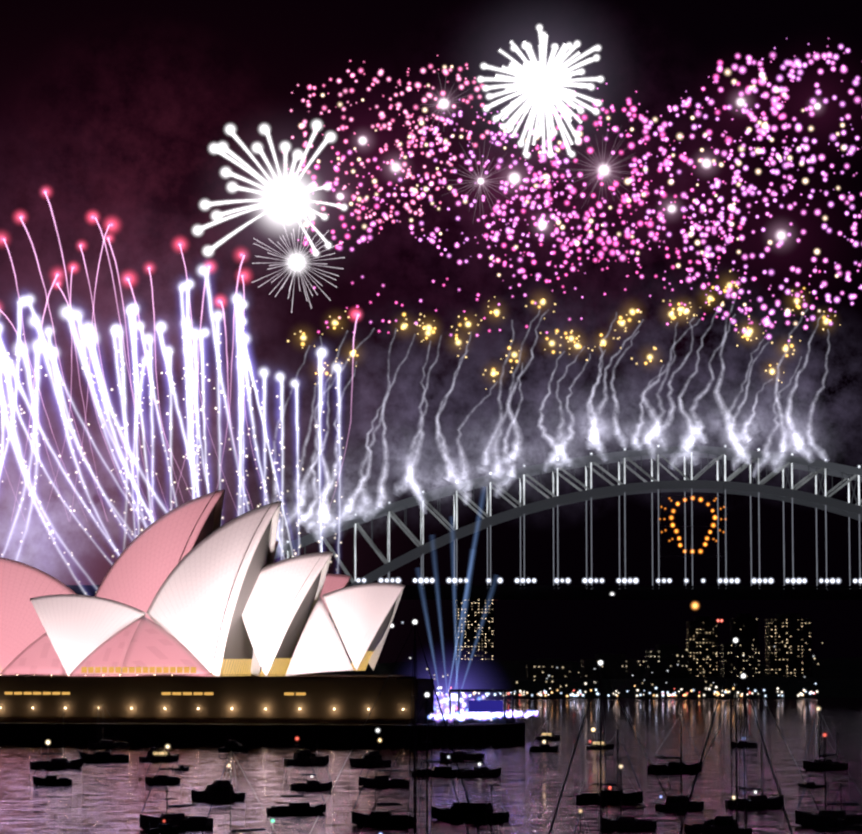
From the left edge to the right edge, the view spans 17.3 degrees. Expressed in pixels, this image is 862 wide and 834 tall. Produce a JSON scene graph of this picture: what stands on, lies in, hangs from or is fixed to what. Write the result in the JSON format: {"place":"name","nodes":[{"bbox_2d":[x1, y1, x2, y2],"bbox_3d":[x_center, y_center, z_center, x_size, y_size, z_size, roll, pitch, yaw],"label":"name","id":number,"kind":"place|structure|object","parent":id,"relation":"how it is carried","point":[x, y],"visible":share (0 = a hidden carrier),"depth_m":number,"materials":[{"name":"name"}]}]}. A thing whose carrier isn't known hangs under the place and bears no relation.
{"place":"outdoors","nodes":[
{"label":"outdoors","id":0,"kind":"place"},
{"bbox_2d":[0,666,861,833],"bbox_3d":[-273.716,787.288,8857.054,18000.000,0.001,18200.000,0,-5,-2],"label":"harbour water","id":1,"kind":"structure","parent":0,"point":[111,797],"depth_m":501.40,"materials":[{"name":"purple liquid"}]},
{"bbox_2d":[33,743,71,784],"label":"yacht","id":2,"kind":"object","parent":1,"relation":"on","point":[50,780],"visible":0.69,"depth_m":466.52,"materials":[{"name":"black"}]},
{"bbox_2d":[30,711,82,768],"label":"yacht","id":3,"kind":"object","parent":1,"relation":"on","point":[64,762],"visible":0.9,"depth_m":540.27,"materials":[{"name":"black"}]},
{"bbox_2d":[80,708,128,761],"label":"yacht","id":4,"kind":"object","parent":1,"relation":"on","point":[99,756],"visible":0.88,"depth_m":573.52,"materials":[{"name":"black"}]},
{"bbox_2d":[88,705,127,748],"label":"yacht","id":5,"kind":"object","parent":1,"relation":"on","point":[101,743],"visible":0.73,"depth_m":663.81,"materials":[{"name":"black"}]},
{"bbox_2d":[139,737,178,761],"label":"cruiser","id":6,"kind":"object","parent":1,"relation":"on","point":[149,756],"visible":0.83,"depth_m":576.22,"materials":[{"name":"black"}]},
{"bbox_2d":[145,824,178,832],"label":"tender","id":7,"kind":"object","parent":1,"relation":"on","point":[162,828],"visible":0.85,"depth_m":336.67,"materials":[{"name":"black"}]},
{"bbox_2d":[145,741,180,784],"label":"yacht","id":8,"kind":"object","parent":1,"relation":"on","point":[159,779],"visible":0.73,"depth_m":468.91,"materials":[{"name":"black"}]},
{"bbox_2d":[139,748,212,828],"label":"yacht","id":9,"kind":"object","parent":1,"relation":"on","point":[182,820],"visible":0.79,"depth_m":343.23,"materials":[{"name":"black"}]},
{"bbox_2d":[172,765,188,770],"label":"tender","id":10,"kind":"object","parent":1,"relation":"on","point":[182,768],"visible":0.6,"depth_m":528.51,"materials":[{"name":"black"}]},
{"bbox_2d":[192,772,245,800],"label":"cruiser","id":11,"kind":"object","parent":1,"relation":"on","point":[209,792],"visible":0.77,"depth_m":412.40,"materials":[{"name":"black"}]},
{"bbox_2d":[213,787,232,790],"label":"boat windows","id":12,"kind":"structure","parent":11,"relation":"in","point":[220,788],"depth_m":412.37,"materials":[{"name":"black"}]},
{"bbox_2d":[218,735,248,751],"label":"cruiser","id":13,"kind":"object","parent":1,"relation":"on","point":[233,745],"visible":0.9,"depth_m":642.40,"materials":[{"name":"black"}]},
{"bbox_2d":[201,750,275,833],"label":"yacht","id":14,"kind":"object","parent":1,"relation":"on","point":[245,830],"visible":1,"depth_m":295.56,"materials":[{"name":"black"}]},
{"bbox_2d":[0,715,524,746],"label":"quay","id":15,"kind":"structure","parent":1,"relation":"in","point":[499,734],"depth_m":690.33,"materials":[{"name":"black concrete"}]},
{"bbox_2d":[0,674,433,723],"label":"podium","id":16,"kind":"object","parent":15,"relation":"on","point":[321,698],"visible":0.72,"depth_m":709.48,"materials":[{"name":"brown stone"}]},
{"bbox_2d":[0,633,63,674],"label":"roof shell","id":17,"kind":"object","parent":16,"relation":"on","point":[39,656],"visible":0.67,"depth_m":787.33,"materials":[{"name":"tile"}]},
{"bbox_2d":[0,557,76,672],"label":"roof shell","id":18,"kind":"object","parent":16,"relation":"on","point":[21,625],"visible":0.58,"depth_m":800.05,"materials":[{"name":"tile"}]},
{"bbox_2d":[30,594,145,674],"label":"roof shell","id":19,"kind":"object","parent":16,"relation":"on","point":[79,629],"visible":0.75,"depth_m":740.01,"materials":[{"name":"tile"}]},
{"bbox_2d":[69,617,142,675],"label":"roof shell","id":20,"kind":"object","parent":16,"relation":"on","point":[111,651],"visible":0.73,"depth_m":729.48,"materials":[{"name":"tile"}]},
{"bbox_2d":[5,667,305,694],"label":"lit windows","id":21,"kind":"structure","parent":16,"relation":"in","point":[138,669],"depth_m":719.01,"materials":[{"name":"yellow glass"}]},
{"bbox_2d":[95,489,224,621],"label":"roof shell","id":22,"kind":"object","parent":16,"relation":"on","point":[145,563],"visible":0.31,"depth_m":793.25,"materials":[{"name":"tile"}]},
{"bbox_2d":[120,616,212,675],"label":"roof shell","id":23,"kind":"object","parent":16,"relation":"on","point":[153,644],"visible":0.81,"depth_m":724.11,"materials":[{"name":"tile"}]},
{"bbox_2d":[178,490,216,562],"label":"roof shell opening","id":24,"kind":"object","parent":16,"relation":"on","point":[207,529],"visible":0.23,"depth_m":794.41,"materials":[{"name":"grey"}]},
{"bbox_2d":[0,675,413,678],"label":"podium ledge","id":25,"kind":"object","parent":16,"relation":"on","point":[297,677],"visible":0.72,"depth_m":714.97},
{"bbox_2d":[147,501,281,675],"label":"roof shell","id":26,"kind":"object","parent":16,"relation":"on","point":[186,609],"visible":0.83,"depth_m":730.38,"materials":[{"name":"tile"}]},
{"bbox_2d":[211,501,272,675],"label":"glass wall","id":27,"kind":"structure","parent":16,"relation":"on","point":[238,655],"depth_m":731.31,"materials":[{"name":"brown"}]},
{"bbox_2d":[210,541,278,672],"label":"roof shell","id":28,"kind":"object","parent":16,"relation":"on","point":[276,544],"depth_m":792.87,"materials":[{"name":"tile"}]},
{"bbox_2d":[241,552,332,675],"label":"roof shell","id":29,"kind":"object","parent":16,"relation":"on","point":[276,588],"visible":0.71,"depth_m":727.58,"materials":[{"name":"tile"}]},
{"bbox_2d":[259,556,321,675],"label":"glass wall","id":30,"kind":"structure","parent":16,"relation":"on","point":[283,657],"depth_m":729.84,"materials":[{"name":"brown glass"}]},
{"bbox_2d":[285,597,352,675],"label":"roof shell","id":31,"kind":"object","parent":16,"relation":"on","point":[319,648],"visible":1,"depth_m":720.31,"materials":[{"name":"tile"}]},
{"bbox_2d":[320,574,350,625],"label":"roof shell","id":32,"kind":"object","parent":16,"relation":"on","point":[333,582],"visible":0.1,"depth_m":786.27,"materials":[{"name":"tile"}]},
{"bbox_2d":[322,583,404,670],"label":"roof shell","id":33,"kind":"object","parent":16,"relation":"on","point":[357,613],"visible":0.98,"depth_m":725.33,"materials":[{"name":"tile"}]},
{"bbox_2d":[351,603,394,670],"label":"glass wall","id":34,"kind":"structure","parent":33,"relation":"on","point":[375,642],"depth_m":725.88,"materials":[{"name":"yellow"}]},
{"bbox_2d":[448,689,514,722],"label":"stage","id":35,"kind":"object","parent":15,"relation":"on","point":[504,719],"visible":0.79,"depth_m":711.06,"materials":[{"name":"grey"}]},
{"bbox_2d":[468,700,502,711],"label":"video screen","id":36,"kind":"object","parent":35,"relation":"attached to","point":[485,705],"visible":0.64,"depth_m":720.46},
{"bbox_2d":[266,746,325,814],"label":"yacht","id":37,"kind":"object","parent":1,"relation":"on","point":[304,807],"visible":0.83,"depth_m":376.95,"materials":[{"name":"black"}]},
{"bbox_2d":[284,744,328,764],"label":"cruiser","id":38,"kind":"object","parent":1,"relation":"on","point":[291,761],"visible":0.85,"depth_m":558.07,"materials":[{"name":"black"}]},
{"bbox_2d":[298,754,314,756],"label":"boat windows","id":39,"kind":"structure","parent":38,"relation":"in","point":[301,755],"depth_m":557.66,"materials":[{"name":"black"}]},
{"bbox_2d":[290,744,331,789],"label":"yacht","id":40,"kind":"object","parent":1,"relation":"on","point":[312,784],"visible":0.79,"depth_m":447.58,"materials":[{"name":"black"}]},
{"bbox_2d":[350,745,390,765],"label":"cruiser","id":41,"kind":"object","parent":1,"relation":"on","point":[360,761],"visible":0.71,"depth_m":550.24,"materials":[{"name":"black"}]},
{"bbox_2d":[359,732,408,786],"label":"yacht","id":42,"kind":"object","parent":1,"relation":"on","point":[398,782],"visible":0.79,"depth_m":459.85,"materials":[{"name":"black"}]},
{"bbox_2d":[352,754,416,825],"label":"yacht","id":43,"kind":"object","parent":1,"relation":"on","point":[381,818],"visible":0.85,"depth_m":350.03,"materials":[{"name":"black"}]},
{"bbox_2d":[309,624,479,833],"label":"yacht","id":44,"kind":"object","parent":1,"relation":"on","point":[415,761],"visible":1,"depth_m":227.90,"materials":[{"name":"black"}]},
{"bbox_2d":[360,696,468,833],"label":"yacht","id":45,"kind":"object","parent":1,"relation":"on","point":[426,713],"visible":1,"depth_m":265.00,"materials":[{"name":"black"}]},
{"bbox_2d":[410,712,468,775],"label":"yacht","id":46,"kind":"object","parent":1,"relation":"on","point":[440,770],"visible":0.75,"depth_m":502.38,"materials":[{"name":"black"}]},
{"bbox_2d":[440,709,483,760],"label":"yacht","id":47,"kind":"object","parent":1,"relation":"on","point":[473,756],"visible":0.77,"depth_m":580.32,"materials":[{"name":"black"}]},
{"bbox_2d":[432,781,509,820],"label":"cruiser","id":48,"kind":"object","parent":1,"relation":"on","point":[453,812],"visible":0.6,"depth_m":361.21,"materials":[{"name":"black"}]},
{"bbox_2d":[455,804,484,808],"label":"boat windows","id":49,"kind":"structure","parent":48,"relation":"in","point":[474,806],"depth_m":360.91,"materials":[{"name":"black glass"}]},
{"bbox_2d":[456,726,500,776],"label":"yacht","id":50,"kind":"object","parent":1,"relation":"on","point":[485,771],"visible":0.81,"depth_m":500.51,"materials":[{"name":"black"}]},
{"bbox_2d":[476,785,516,833],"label":"yacht","id":51,"kind":"object","parent":1,"relation":"on","point":[491,788],"visible":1,"depth_m":266.78,"materials":[{"name":"black"}]},
{"bbox_2d":[529,720,557,751],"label":"yacht","id":52,"kind":"object","parent":1,"relation":"on","point":[547,747],"visible":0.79,"depth_m":642.80,"materials":[{"name":"black"}]},
{"bbox_2d":[536,726,559,739],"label":"cruiser","id":53,"kind":"object","parent":1,"relation":"on","point":[550,736],"visible":0.83,"depth_m":737.60,"materials":[{"name":"black"}]},
{"bbox_2d":[574,813,589,833],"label":"yacht","id":54,"kind":"object","parent":1,"relation":"on","point":[580,816],"visible":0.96,"depth_m":255.30,"materials":[{"name":"black"}]},
{"bbox_2d":[586,731,613,748],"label":"cruiser","id":55,"kind":"object","parent":1,"relation":"on","point":[595,745],"visible":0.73,"depth_m":659.07,"materials":[{"name":"black"}]},
{"bbox_2d":[576,730,642,803],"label":"yacht","id":56,"kind":"object","parent":1,"relation":"on","point":[628,798],"visible":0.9,"depth_m":405.05,"materials":[{"name":"black"}]},
{"bbox_2d":[548,664,685,833],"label":"yacht","id":57,"kind":"object","parent":1,"relation":"on","point":[600,684],"visible":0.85,"depth_m":209.48,"materials":[{"name":"black"}]},
{"bbox_2d":[602,767,656,829],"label":"yacht","id":58,"kind":"object","parent":1,"relation":"on","point":[624,822],"visible":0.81,"depth_m":341.62,"materials":[{"name":"black"}]},
{"bbox_2d":[647,715,701,773],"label":"yacht","id":59,"kind":"object","parent":1,"relation":"on","point":[673,768],"visible":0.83,"depth_m":514.66,"materials":[{"name":"black"}]},
{"bbox_2d":[655,775,703,810],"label":"cruiser","id":60,"kind":"object","parent":1,"relation":"on","point":[675,801],"visible":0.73,"depth_m":385.95,"materials":[{"name":"black"}]},
{"bbox_2d":[666,798,685,801],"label":"cruiser windows","id":61,"kind":"structure","parent":60,"relation":"in","point":[670,799],"depth_m":386.00,"materials":[{"name":"black"}]},
{"bbox_2d":[684,797,751,833],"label":"cruiser","id":62,"kind":"object","parent":1,"relation":"on","point":[722,824],"visible":0.88,"depth_m":329.96,"materials":[{"name":"black"}]},
{"bbox_2d":[707,819,735,824],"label":"cruiser windows","id":63,"kind":"structure","parent":62,"relation":"in","point":[716,822],"depth_m":329.81,"materials":[{"name":"black"}]},
{"bbox_2d":[668,678,792,833],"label":"yacht","id":64,"kind":"object","parent":1,"relation":"on","point":[744,706],"visible":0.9,"depth_m":265.99,"materials":[{"name":"black"}]},
{"bbox_2d":[731,719,756,747],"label":"yacht","id":65,"kind":"object","parent":1,"relation":"on","point":[752,744],"visible":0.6,"depth_m":669.72,"materials":[{"name":"black"}]},
{"bbox_2d":[725,743,783,807],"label":"yacht","id":66,"kind":"object","parent":1,"relation":"on","point":[762,800],"visible":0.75,"depth_m":392.86,"materials":[{"name":"black"}]},
{"bbox_2d":[679,642,830,833],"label":"yacht","id":67,"kind":"object","parent":1,"relation":"on","point":[735,707],"visible":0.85,"depth_m":236.82,"materials":[{"name":"black"}]},
{"bbox_2d":[798,781,827,787],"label":"tender","id":68,"kind":"object","parent":1,"relation":"on","point":[811,784],"visible":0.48,"depth_m":456.66,"materials":[{"name":"black"}]},
{"bbox_2d":[803,710,847,769],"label":"yacht","id":69,"kind":"object","parent":1,"relation":"on","point":[818,765],"visible":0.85,"depth_m":532.79,"materials":[{"name":"black"}]},
{"bbox_2d":[795,736,861,826],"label":"yacht","id":70,"kind":"object","parent":1,"relation":"on","point":[802,818],"visible":0.88,"depth_m":349.20,"materials":[{"name":"black"}]},
{"bbox_2d":[824,783,861,833],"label":"yacht","id":71,"kind":"object","parent":1,"relation":"on","point":[850,827],"visible":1,"depth_m":307.14,"materials":[{"name":"black"}]},
{"bbox_3d":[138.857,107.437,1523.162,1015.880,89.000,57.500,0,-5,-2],"label":"harbour bridge pylons","id":72,"kind":"object","parent":1,"relation":"on","visible":0},
{"bbox_2d":[288,452,861,584],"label":"harbour bridge chords","id":73,"kind":"object","parent":72,"relation":"on","point":[839,507],"visible":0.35,"depth_m":1514.10,"materials":[{"name":"grey metal"}]},
{"bbox_2d":[274,445,861,558],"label":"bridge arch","id":74,"kind":"structure","parent":73,"relation":"attached to","point":[801,463],"depth_m":1514.48,"materials":[{"name":"grey metal"}]},
{"bbox_2d":[287,452,859,580],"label":"bridge truss posts","id":75,"kind":"object","parent":73,"relation":"attached to","point":[422,524],"visible":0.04,"depth_m":1515.59,"materials":[{"name":"grey metal"}]},
{"bbox_2d":[288,454,861,584],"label":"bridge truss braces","id":76,"kind":"object","parent":73,"relation":"attached to","point":[407,531],"visible":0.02,"depth_m":1515.80,"materials":[{"name":"grey metal"}]},
{"bbox_2d":[388,488,860,588],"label":"bridge hangers","id":77,"kind":"object","parent":73,"relation":"hanging from","point":[658,545],"visible":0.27,"depth_m":1514.77},
{"bbox_2d":[66,585,861,599],"bbox_3d":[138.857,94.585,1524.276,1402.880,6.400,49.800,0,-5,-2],"label":"bridge deck","id":78,"kind":"structure","parent":77,"relation":"hanging from","point":[464,592],"depth_m":1499.00,"materials":[{"name":"grey metal"}]},
{"bbox_2d":[660,485,724,556],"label":"sign frame","id":79,"kind":"object","parent":73,"relation":"attached to","point":[687,526],"visible":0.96,"depth_m":1510.81,"materials":[{"name":"grey metal"}]},
{"bbox_2d":[0,0,861,665],"label":"sky","id":80,"kind":"structure","parent":0,"point":[331,261],"materials":[{"name":"black"}]},
{"bbox_2d":[260,657,861,696],"bbox_3d":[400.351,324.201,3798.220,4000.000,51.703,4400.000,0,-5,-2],"label":"shore land","id":81,"kind":"structure","parent":0,"point":[835,677],"depth_m":1677.66,"materials":[{"name":"grey"}]},
{"bbox_2d":[418,668,462,679],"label":"building","id":82,"kind":"structure","parent":81,"relation":"on","point":[442,674],"depth_m":1839.97,"materials":[{"name":"blue"}]},
{"bbox_2d":[455,600,493,660],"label":"building","id":83,"kind":"structure","parent":81,"relation":"on","point":[474,630],"depth_m":2392.29,"materials":[{"name":"grey"}]},
{"bbox_2d":[526,659,571,678],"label":"building","id":84,"kind":"structure","parent":81,"relation":"on","point":[548,669],"depth_m":1892.45,"materials":[{"name":"grey"}]},
{"bbox_2d":[580,654,640,678],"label":"building","id":85,"kind":"structure","parent":81,"relation":"on","point":[617,666],"depth_m":1944.02,"materials":[{"name":"grey"}]},
{"bbox_2d":[645,644,688,677],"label":"building","id":86,"kind":"structure","parent":81,"relation":"on","point":[667,660],"depth_m":1995.63,"materials":[{"name":"grey"}]},
{"bbox_2d":[686,616,718,676],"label":"building","id":87,"kind":"structure","parent":81,"relation":"on","point":[702,639],"depth_m":2147.47,"materials":[{"name":"grey"}]},
{"bbox_2d":[720,638,760,677],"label":"building","id":88,"kind":"structure","parent":81,"relation":"on","point":[750,652],"depth_m":2047.71,"materials":[{"name":"grey"}]},
{"bbox_2d":[730,613,758,642],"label":"building","id":89,"kind":"structure","parent":81,"relation":"on","point":[743,625],"depth_m":2500.49,"materials":[{"name":"grey"}]},
{"bbox_2d":[765,613,811,675],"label":"building","id":90,"kind":"structure","parent":81,"relation":"on","point":[788,644],"depth_m":2149.98,"materials":[{"name":"grey"}]}
]}

